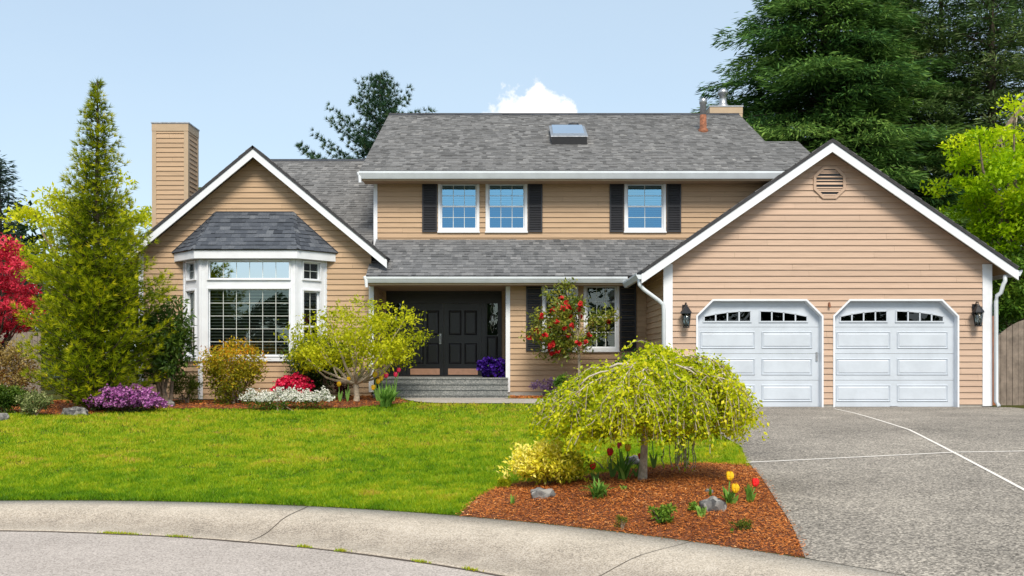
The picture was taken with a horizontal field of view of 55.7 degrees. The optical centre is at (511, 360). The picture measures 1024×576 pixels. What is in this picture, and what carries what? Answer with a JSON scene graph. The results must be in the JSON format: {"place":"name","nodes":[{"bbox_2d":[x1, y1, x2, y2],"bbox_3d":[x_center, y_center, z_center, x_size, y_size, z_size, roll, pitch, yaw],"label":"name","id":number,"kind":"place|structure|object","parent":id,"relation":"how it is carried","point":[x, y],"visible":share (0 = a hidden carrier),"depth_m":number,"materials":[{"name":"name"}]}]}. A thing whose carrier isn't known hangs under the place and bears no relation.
{"place":"outdoors","nodes":[
{"label":"outdoors","id":0,"kind":"place"},
{"bbox_2d":[0,531,494,575],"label":"road","id":1,"kind":"structure","parent":0,"point":[51,554],"depth_m":7.79,"materials":[{"name":"grey asphalt"}]},
{"bbox_2d":[0,530,502,575],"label":"road seam","id":2,"kind":"object","parent":1,"relation":"on","point":[275,544],"visible":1,"depth_m":8.36,"materials":[{"name":"grey concrete"}]},
{"bbox_2d":[97,530,483,571],"bbox_3d":[-1.974,1.585,8.256,3.992,0.036,0.278,0,0,25],"label":"moss","id":3,"kind":"object","parent":1,"relation":"on","point":[305,546],"visible":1,"depth_m":8.28,"materials":[{"name":"green plant"}]},
{"bbox_2d":[0,501,903,575],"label":"kerb","id":4,"kind":"structure","parent":1,"relation":"on","point":[505,547],"depth_m":8.37,"materials":[{"name":"concrete"}]},
{"bbox_2d":[250,506,307,540],"bbox_3d":[-2.169,1.527,9.134,0.039,0.128,1.255,0,0,13],"label":"kerb joint","id":5,"kind":"object","parent":4,"relation":"on","point":[277,523],"visible":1,"depth_m":9.00,"materials":[{"name":"grey concrete"}]},
{"bbox_2d":[599,541,690,575],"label":"kerb joint","id":6,"kind":"object","parent":4,"relation":"on","point":[637,556],"visible":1,"depth_m":7.31,"materials":[{"name":"grey concrete"}]},
{"bbox_2d":[403,398,556,403],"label":"path","id":7,"kind":"structure","parent":0,"point":[468,400],"depth_m":20.40,"materials":[{"name":"concrete"}]},
{"bbox_2d":[0,374,1023,575],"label":"ground","id":8,"kind":"structure","parent":0,"point":[50,393],"depth_m":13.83,"materials":[{"name":"green plant"}]},
{"bbox_2d":[0,413,8,420],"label":"garden rock","id":9,"kind":"object","parent":8,"relation":"on","point":[4,416],"visible":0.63,"depth_m":17.21,"materials":[{"name":"grey stone"}]},
{"bbox_2d":[0,332,41,392],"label":"board fence","id":10,"kind":"object","parent":8,"relation":"on","point":[26,337],"visible":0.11,"depth_m":25.99,"materials":[{"name":"brown wood"}]},
{"bbox_2d":[0,150,63,387],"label":"fir tree","id":11,"kind":"object","parent":8,"relation":"on","point":[3,180],"visible":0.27,"depth_m":31.02,"materials":[{"name":"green plant"}]},
{"bbox_2d":[13,389,53,415],"bbox_3d":[-8.965,0.808,18.185,0.795,0.560,0.658,0,0,38],"label":"variegated shrub","id":12,"kind":"object","parent":8,"relation":"on","point":[29,405],"visible":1,"depth_m":18.12,"materials":[{"name":"green plant"}]},
{"bbox_2d":[0,163,151,355],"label":"lime tree","id":13,"kind":"object","parent":8,"relation":"on","point":[31,213],"visible":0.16,"depth_m":27.38,"materials":[{"name":"green plant"}]},
{"bbox_2d":[9,396,408,414],"bbox_3d":[-6.821,0.933,20.467,9.358,0.203,4.466,0,0,0],"label":"mulch bed","id":14,"kind":"object","parent":8,"relation":"on","point":[182,405],"visible":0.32,"depth_m":20.15,"materials":[{"name":"brown wood"}]},
{"bbox_2d":[0,383,30,412],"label":"hedge","id":15,"kind":"object","parent":14,"relation":"on","point":[7,399],"visible":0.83,"depth_m":18.50,"materials":[{"name":"green plant"}]},
{"bbox_2d":[0,233,45,355],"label":"red maple","id":16,"kind":"object","parent":14,"relation":"on","point":[12,284],"visible":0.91,"depth_m":20.50,"materials":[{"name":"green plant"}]},
{"bbox_2d":[0,337,48,404],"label":"flowering shrub","id":17,"kind":"object","parent":14,"relation":"on","point":[8,356],"visible":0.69,"depth_m":19.83,"materials":[{"name":"red plant"}]},
{"bbox_2d":[61,406,88,415],"bbox_3d":[-8.290,0.990,18.375,0.530,0.238,0.396,0,0,0],"label":"garden rock","id":18,"kind":"object","parent":14,"relation":"on","point":[74,410],"visible":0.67,"depth_m":18.25,"materials":[{"name":"grey stone"}]},
{"bbox_2d":[8,77,178,409],"bbox_3d":[-8.342,-2.333,19.426,3.152,6.819,3.032,0,0,35],"label":"conifer tree","id":19,"kind":"object","parent":14,"relation":"on","point":[94,313],"visible":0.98,"depth_m":19.07,"materials":[{"name":"green plant"}]},
{"bbox_2d":[82,383,172,412],"bbox_3d":[-7.479,0.753,18.996,1.630,0.642,1.388,0,0,0],"label":"heather","id":20,"kind":"object","parent":14,"relation":"on","point":[144,397],"visible":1,"depth_m":18.78,"materials":[{"name":"purple plant"}]},
{"bbox_2d":[129,286,198,405],"bbox_3d":[-7.317,-0.292,20.196,1.524,2.620,1.384,0,0,0],"label":"rhododendron","id":21,"kind":"object","parent":14,"relation":"on","point":[173,349],"visible":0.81,"depth_m":20.05,"materials":[{"name":"green plant"}]},
{"bbox_2d":[167,371,205,403],"bbox_3d":[-7.020,0.579,20.871,0.866,0.834,0.785,0,0,36],"label":"dwarf conifer","id":22,"kind":"object","parent":14,"relation":"on","point":[193,386],"visible":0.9,"depth_m":20.86,"materials":[{"name":"green plant"}]},
{"bbox_2d":[193,335,268,404],"bbox_3d":[-5.948,0.227,20.858,1.541,1.567,1.680,0,0,0],"label":"bronze shrub","id":23,"kind":"object","parent":14,"relation":"on","point":[218,370],"visible":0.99,"depth_m":20.60,"materials":[{"name":"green plant"}]},
{"bbox_2d":[238,385,336,410],"bbox_3d":[-4.504,0.772,19.605,1.956,0.558,0.782,0,0,0],"label":"candytuft","id":24,"kind":"object","parent":14,"relation":"on","point":[292,395],"visible":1,"depth_m":19.49,"materials":[{"name":"white plant"}]},
{"bbox_2d":[270,372,314,401],"bbox_3d":[-4.710,0.597,20.909,0.942,0.710,0.831,0,0,0],"label":"azalea","id":25,"kind":"object","parent":14,"relation":"on","point":[297,379],"visible":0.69,"depth_m":20.68,"materials":[{"name":"red plant"}]},
{"bbox_2d":[278,332,355,396],"bbox_3d":[-4.177,0.138,21.518,1.648,1.613,1.736,0,0,-35],"label":"rhododendron","id":26,"kind":"object","parent":14,"relation":"on","point":[315,377],"visible":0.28,"depth_m":21.37,"materials":[{"name":"green plant"}]},
{"bbox_2d":[337,381,342,401],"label":"tulip","id":27,"kind":"object","parent":14,"relation":"on","point":[339,394],"visible":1,"depth_m":20.48,"materials":[{"name":"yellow plant"}]},
{"bbox_2d":[333,382,352,399],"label":"burgundy plant","id":28,"kind":"object","parent":14,"relation":"on","point":[342,386],"visible":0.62,"depth_m":20.84,"materials":[{"name":"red plant"}]},
{"bbox_2d":[345,377,350,401],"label":"tulip","id":29,"kind":"object","parent":14,"relation":"on","point":[347,393],"visible":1,"depth_m":20.48,"materials":[{"name":"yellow plant"}]},
{"bbox_2d":[273,291,438,400],"bbox_3d":[-3.302,-0.262,20.591,3.499,2.432,2.537,0,0,0],"label":"maple","id":30,"kind":"object","parent":14,"relation":"on","point":[364,334],"visible":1,"depth_m":20.41,"materials":[{"name":"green plant"}]},
{"bbox_2d":[372,371,378,400],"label":"tulip","id":31,"kind":"object","parent":14,"relation":"on","point":[376,390],"visible":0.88,"depth_m":20.48,"materials":[{"name":"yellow plant"}]},
{"bbox_2d":[371,384,379,400],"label":"tulip","id":32,"kind":"object","parent":14,"relation":"on","point":[373,387],"visible":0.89,"depth_m":20.48,"materials":[{"name":"yellow plant"}]},
{"bbox_2d":[373,383,397,406],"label":"iris leaves","id":33,"kind":"object","parent":14,"relation":"on","point":[386,396],"visible":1,"depth_m":19.75,"materials":[{"name":"green plant"}]},
{"bbox_2d":[384,372,389,392],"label":"tulip","id":34,"kind":"object","parent":14,"relation":"on","point":[386,375],"visible":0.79,"depth_m":20.48,"materials":[{"name":"pink plant"}]},
{"bbox_2d":[390,372,397,395],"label":"tulip","id":35,"kind":"object","parent":14,"relation":"on","point":[395,374],"visible":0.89,"depth_m":20.48,"materials":[{"name":"pink plant"}]},
{"bbox_2d":[392,368,400,400],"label":"tulip","id":36,"kind":"object","parent":14,"relation":"on","point":[398,370],"visible":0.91,"depth_m":20.48,"materials":[{"name":"red plant"}]},
{"bbox_2d":[293,70,437,158],"bbox_3d":[-5.742,-5.431,39.682,7.746,13.125,8.147,0,0,0],"label":"pine tree","id":37,"kind":"object","parent":8,"relation":"on","point":[387,103],"visible":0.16,"depth_m":39.50,"materials":[{"name":"green plant"}]},
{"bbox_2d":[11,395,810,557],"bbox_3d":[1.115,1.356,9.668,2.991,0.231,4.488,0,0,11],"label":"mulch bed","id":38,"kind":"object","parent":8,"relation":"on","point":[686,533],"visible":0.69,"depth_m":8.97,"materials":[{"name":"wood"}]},
{"bbox_2d":[496,475,510,487],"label":"ground cover","id":39,"kind":"object","parent":38,"relation":"on","point":[501,480],"visible":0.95,"depth_m":10.34,"materials":[{"name":"yellow plant"}]},
{"bbox_2d":[510,495,516,504],"bbox_3d":[0.017,1.351,9.421,0.051,0.117,0.067,0,0,-37],"label":"bulb sprout","id":40,"kind":"object","parent":38,"relation":"on","point":[512,500],"visible":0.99,"depth_m":9.42,"materials":[{"name":"green plant"}]},
{"bbox_2d":[530,487,555,499],"bbox_3d":[0.313,1.340,9.643,0.260,0.150,0.191,0,0,0],"label":"garden rock","id":41,"kind":"object","parent":38,"relation":"on","point":[539,492],"visible":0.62,"depth_m":9.57,"materials":[{"name":"grey stone"}]},
{"bbox_2d":[497,434,597,485],"bbox_3d":[0.375,1.079,10.343,1.094,0.599,0.823,0,0,0],"label":"euonymus","id":42,"kind":"object","parent":38,"relation":"on","point":[541,459],"visible":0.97,"depth_m":10.19,"materials":[{"name":"yellow plant"}]},
{"bbox_2d":[590,463,598,480],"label":"tulip","id":43,"kind":"object","parent":38,"relation":"on","point":[593,476],"visible":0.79,"depth_m":10.27,"materials":[{"name":"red plant"}]},
{"bbox_2d":[581,478,613,498],"bbox_3d":[0.861,1.235,9.394,0.358,0.211,0.356,0,0,-44],"label":"daylily","id":44,"kind":"object","parent":38,"relation":"on","point":[597,491],"visible":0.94,"depth_m":9.38,"materials":[{"name":"green plant"}]},
{"bbox_2d":[607,447,616,477],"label":"tulip","id":45,"kind":"object","parent":38,"relation":"on","point":[610,451],"visible":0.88,"depth_m":10.40,"materials":[{"name":"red plant"}]},
{"bbox_2d":[617,442,621,473],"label":"tulip","id":46,"kind":"object","parent":38,"relation":"on","point":[619,444],"visible":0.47,"depth_m":10.35,"materials":[{"name":"pink plant"}]},
{"bbox_2d":[613,514,628,529],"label":"dwarf shrub","id":47,"kind":"object","parent":38,"relation":"on","point":[620,518],"visible":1,"depth_m":8.35,"materials":[{"name":"green plant"}]},
{"bbox_2d":[609,450,637,480],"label":"tulip leaves","id":48,"kind":"object","parent":38,"relation":"on","point":[621,469],"visible":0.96,"depth_m":10.17,"materials":[{"name":"green plant"}]},
{"bbox_2d":[624,444,631,474],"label":"tulip","id":49,"kind":"object","parent":38,"relation":"on","point":[627,448],"visible":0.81,"depth_m":10.33,"materials":[{"name":"orange plant"}]},
{"bbox_2d":[632,453,639,477],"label":"tulip","id":50,"kind":"object","parent":38,"relation":"on","point":[635,474],"visible":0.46,"depth_m":10.36,"materials":[{"name":"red plant"}]},
{"bbox_2d":[522,336,769,479],"bbox_3d":[1.365,0.533,10.162,2.522,1.599,2.249,0,0,0],"label":"weeping tree","id":51,"kind":"object","parent":38,"relation":"on","point":[661,391],"visible":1,"depth_m":9.67,"materials":[{"name":"green plant"}]},
{"bbox_2d":[649,432,656,467],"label":"tulip","id":52,"kind":"object","parent":38,"relation":"on","point":[653,461],"visible":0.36,"depth_m":11.23,"materials":[{"name":"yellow plant"}]},
{"bbox_2d":[647,502,677,523],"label":"dwarf shrub","id":53,"kind":"object","parent":38,"relation":"on","point":[664,511],"visible":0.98,"depth_m":8.42,"materials":[{"name":"green plant"}]},
{"bbox_2d":[688,501,697,510],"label":"dwarf shrub","id":54,"kind":"object","parent":38,"relation":"on","point":[692,505],"visible":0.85,"depth_m":8.77,"materials":[{"name":"green plant"}]},
{"bbox_2d":[695,505,706,516],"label":"tulip leaves","id":55,"kind":"object","parent":38,"relation":"on","point":[701,512],"visible":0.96,"depth_m":8.59,"materials":[{"name":"green plant"}]},
{"bbox_2d":[699,496,726,511],"bbox_3d":[1.829,1.331,8.822,0.256,0.202,0.173,0,0,0],"label":"garden rock","id":56,"kind":"object","parent":38,"relation":"on","point":[712,503],"visible":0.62,"depth_m":8.75,"materials":[{"name":"grey stone"}]},
{"bbox_2d":[722,471,733,497],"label":"tulip","id":57,"kind":"object","parent":38,"relation":"on","point":[730,476],"visible":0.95,"depth_m":9.07,"materials":[{"name":"yellow plant"}]},
{"bbox_2d":[723,489,733,503],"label":"tulip leaves","id":58,"kind":"object","parent":38,"relation":"on","point":[728,497],"visible":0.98,"depth_m":9.02,"materials":[{"name":"green plant"}]},
{"bbox_2d":[731,483,739,503],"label":"tulip","id":59,"kind":"object","parent":38,"relation":"on","point":[735,487],"visible":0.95,"depth_m":9.02,"materials":[{"name":"yellow plant"}]},
{"bbox_2d":[728,518,752,530],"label":"dwarf shrub","id":60,"kind":"object","parent":38,"relation":"on","point":[746,525],"visible":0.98,"depth_m":8.09,"materials":[{"name":"green plant"}]},
{"bbox_2d":[744,483,756,501],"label":"tulip leaves","id":61,"kind":"object","parent":38,"relation":"on","point":[748,490],"visible":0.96,"depth_m":9.10,"materials":[{"name":"green plant"}]},
{"bbox_2d":[752,478,758,500],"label":"tulip","id":62,"kind":"object","parent":38,"relation":"on","point":[755,482],"visible":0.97,"depth_m":9.13,"materials":[{"name":"red plant"}]},
{"bbox_2d":[125,88,1021,407],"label":"house","id":63,"kind":"structure","parent":8,"relation":"on","point":[827,274],"depth_m":22.56,"materials":[{"name":"beige wood"}]},
{"bbox_2d":[185,261,195,280],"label":"window","id":64,"kind":"structure","parent":63,"relation":"in","point":[190,267],"depth_m":22.45,"materials":[{"name":"white paint"}]},
{"bbox_2d":[184,289,232,357],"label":"window","id":65,"kind":"structure","parent":63,"relation":"in","point":[217,312],"depth_m":22.51,"materials":[{"name":"white paint"}]},
{"bbox_2d":[207,288,290,356],"bbox_3d":[-5.969,-0.864,22.431,1.898,1.573,0.938,0,0,0],"label":"window","id":66,"kind":"structure","parent":63,"relation":"in","point":[256,311],"depth_m":22.90,"materials":[{"name":"glass"}]},
{"bbox_2d":[207,259,290,279],"bbox_3d":[-5.969,-2.053,22.021,1.898,0.465,0.118,0,0,0],"label":"window","id":67,"kind":"structure","parent":63,"relation":"in","point":[217,269],"depth_m":22.05,"materials":[{"name":"clear glass"}]},
{"bbox_2d":[183,259,326,360],"bbox_3d":[-5.988,-1.199,22.313,3.394,2.436,0.686,0,0,0],"label":"bay window","id":68,"kind":"structure","parent":63,"relation":"in","point":[201,283],"depth_m":22.00,"materials":[{"name":"white paint"}]},
{"bbox_2d":[280,289,321,354],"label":"window","id":69,"kind":"structure","parent":63,"relation":"in","point":[311,299],"depth_m":22.51,"materials":[{"name":"white paint"}]},
{"bbox_2d":[302,260,321,280],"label":"window","id":70,"kind":"structure","parent":63,"relation":"in","point":[311,270],"depth_m":22.48,"materials":[{"name":"white paint"}]},
{"bbox_2d":[406,304,443,374],"bbox_3d":[-2.170,-0.528,24.185,0.934,1.775,0.110,0,0,0],"label":"front door","id":71,"kind":"structure","parent":63,"relation":"in","point":[430,361],"depth_m":24.19,"materials":[{"name":"black paint"}]},
{"bbox_2d":[437,184,479,232],"bbox_3d":[-1.307,-3.765,23.823,1.042,1.270,0.155,0,0,0],"label":"window","id":72,"kind":"structure","parent":63,"relation":"in","point":[458,204],"depth_m":23.83,"materials":[{"name":"glass"}]},
{"bbox_2d":[444,304,481,374],"bbox_3d":[-1.224,-0.528,24.209,0.941,1.775,0.062,0,0,0],"label":"front door","id":73,"kind":"structure","parent":63,"relation":"in","point":[462,322],"depth_m":24.19,"materials":[{"name":"black paint"}]},
{"bbox_2d":[476,356,505,376],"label":"flowers","id":74,"kind":"object","parent":63,"relation":"on","point":[488,366],"visible":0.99,"depth_m":22.61,"materials":[{"name":"purple plant"}]},
{"bbox_2d":[485,184,527,232],"bbox_3d":[-0.136,-3.765,23.823,1.052,1.270,0.155,0,0,0],"label":"window","id":75,"kind":"structure","parent":63,"relation":"in","point":[506,204],"depth_m":23.83,"materials":[{"name":"blue glass"}]},
{"bbox_2d":[542,286,577,351],"bbox_3d":[1.122,-0.996,23.023,0.867,1.606,0.955,0,0,0],"label":"window","id":76,"kind":"structure","parent":63,"relation":"in","point":[545,303],"depth_m":22.65,"materials":[{"name":"glass"}]},
{"bbox_2d":[583,286,619,351],"bbox_3d":[2.082,-0.996,23.023,0.858,1.606,0.955,0,0,0],"label":"window","id":77,"kind":"structure","parent":63,"relation":"in","point":[609,295],"depth_m":22.72,"materials":[{"name":"clear glass"}]},
{"bbox_2d":[624,184,666,232],"bbox_3d":[3.265,-3.765,23.823,1.049,1.270,0.155,0,0,0],"label":"window","id":78,"kind":"structure","parent":63,"relation":"in","point":[644,204],"depth_m":23.83,"materials":[{"name":"glass"}]},
{"bbox_2d":[680,302,691,327],"bbox_3d":[3.555,-0.928,19.851,0.231,0.529,0.277,0,0,-22],"label":"wall lantern","id":79,"kind":"object","parent":63,"relation":"attached to","point":[686,311],"depth_m":19.81,"materials":[{"name":"black metal"}]},
{"bbox_2d":[698,302,818,406],"bbox_3d":[5.106,-0.118,20.122,2.603,2.242,0.067,0,0,0],"label":"garage door","id":80,"kind":"structure","parent":63,"relation":"in","point":[778,380],"depth_m":20.11,"materials":[{"name":"white paint"}]},
{"bbox_2d":[835,302,953,406],"bbox_3d":[7.915,-0.118,20.117,2.575,2.242,0.075,0,0,0],"label":"garage door","id":81,"kind":"structure","parent":63,"relation":"in","point":[861,380],"depth_m":20.10,"materials":[{"name":"white paint"}]},
{"bbox_2d":[972,302,983,326],"bbox_3d":[9.544,-0.950,19.851,0.231,0.515,0.277,0,0,22],"label":"wall lantern","id":82,"kind":"object","parent":63,"relation":"attached to","point":[976,308],"depth_m":19.81,"materials":[{"name":"black metal"}]},
{"bbox_2d":[625,455,639,465],"bbox_3d":[1.487,1.234,11.782,0.230,0.171,0.160,0,0,0],"label":"garden rock","id":83,"kind":"object","parent":8,"relation":"on","point":[636,461],"visible":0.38,"depth_m":11.72,"materials":[{"name":"grey stone"}]},
{"bbox_2d":[691,0,983,353],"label":"cedar tree","id":84,"kind":"object","parent":8,"relation":"on","point":[820,100],"visible":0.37,"depth_m":32.17,"materials":[{"name":"green plant"}]},
{"bbox_2d":[835,0,1007,353],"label":"cedar tree","id":85,"kind":"object","parent":8,"relation":"on","point":[971,124],"visible":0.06,"depth_m":33.46,"materials":[{"name":"green plant"}]},
{"bbox_2d":[858,0,1023,225],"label":"pine tree","id":86,"kind":"object","parent":8,"relation":"on","point":[977,49],"visible":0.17,"depth_m":33.23,"materials":[{"name":"green plant"}]},
{"bbox_2d":[879,0,1023,334],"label":"pine tree","id":87,"kind":"object","parent":8,"relation":"on","point":[1011,7],"visible":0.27,"depth_m":32.94,"materials":[{"name":"green plant"}]},
{"bbox_2d":[920,92,1023,321],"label":"bright maple","id":88,"kind":"object","parent":8,"relation":"on","point":[1003,167],"visible":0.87,"depth_m":24.75,"materials":[{"name":"green plant"}]},
{"bbox_2d":[945,0,1023,323],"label":"pine tree","id":89,"kind":"object","parent":8,"relation":"on","point":[1003,87],"visible":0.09,"depth_m":34.47,"materials":[{"name":"green plant"}]},
{"bbox_2d":[987,102,1023,161],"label":"bare tree","id":90,"kind":"object","parent":8,"relation":"on","point":[1011,120],"visible":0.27,"depth_m":25.95,"materials":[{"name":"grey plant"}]},
{"bbox_2d":[992,316,1023,404],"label":"fence","id":91,"kind":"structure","parent":8,"relation":"on","point":[1011,365],"depth_m":21.39,"materials":[{"name":"brown wood"}]},
{"bbox_2d":[992,248,1023,331],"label":"garden tree","id":92,"kind":"object","parent":8,"relation":"on","point":[1010,307],"visible":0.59,"depth_m":23.57,"materials":[{"name":"green plant"}]},
{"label":"mulch bed","id":93,"kind":"structure","parent":8,"relation":"on","visible":0},
{"bbox_2d":[529,377,558,396],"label":"violet plant","id":94,"kind":"object","parent":93,"relation":"on","point":[549,388],"visible":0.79,"depth_m":21.32,"materials":[{"name":"purple plant"}]},
{"bbox_2d":[549,371,569,396],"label":"green shrub","id":95,"kind":"object","parent":93,"relation":"on","point":[560,380],"visible":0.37,"depth_m":20.86,"materials":[{"name":"green plant"}]},
{"bbox_2d":[518,277,621,375],"bbox_3d":[1.318,-0.519,21.667,2.156,2.740,1.388,0,0,-17],"label":"camellia tree","id":96,"kind":"object","parent":93,"relation":"on","point":[565,320],"visible":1,"depth_m":21.48,"materials":[{"name":"green plant"}]},
{"bbox_2d":[611,348,640,364],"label":"rounded shrub","id":97,"kind":"object","parent":93,"relation":"on","point":[624,357],"visible":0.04,"depth_m":20.50,"materials":[{"name":"green plant"}]},
{"bbox_2d":[0,0,1023,346],"label":"sky","id":98,"kind":"structure","parent":0,"point":[260,74],"materials":[{"name":"blue"}]},
{"bbox_2d":[591,452,618,469],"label":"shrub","id":99,"kind":"object","parent":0,"point":[603,458],"visible":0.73,"depth_m":11.37,"materials":[{"name":"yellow plant"}]},
{"bbox_2d":[714,407,1023,575],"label":"driveway","id":100,"kind":"structure","parent":0,"point":[937,512],"depth_m":9.88,"materials":[{"name":"concrete"}]},
{"bbox_2d":[755,451,1004,461],"bbox_3d":[5.085,1.150,11.815,4.570,0.144,0.297,0,0,-2],"label":"driveway joint","id":101,"kind":"object","parent":100,"relation":"on","point":[880,455],"visible":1,"depth_m":11.82,"materials":[{"name":"grey concrete"}]},
{"bbox_2d":[837,409,1023,489],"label":"driveway joint","id":102,"kind":"object","parent":100,"relation":"on","point":[1005,479],"visible":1,"depth_m":11.65,"materials":[{"name":"white concrete"}]},
{"label":"ground","id":103,"kind":"structure","parent":0,"visible":0},
{"bbox_2d":[2,143,1022,380],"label":"wood","id":104,"kind":"object","parent":103,"relation":"on","point":[26,229],"depth_m":43.77,"materials":[{"name":"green plant"}]}
]}

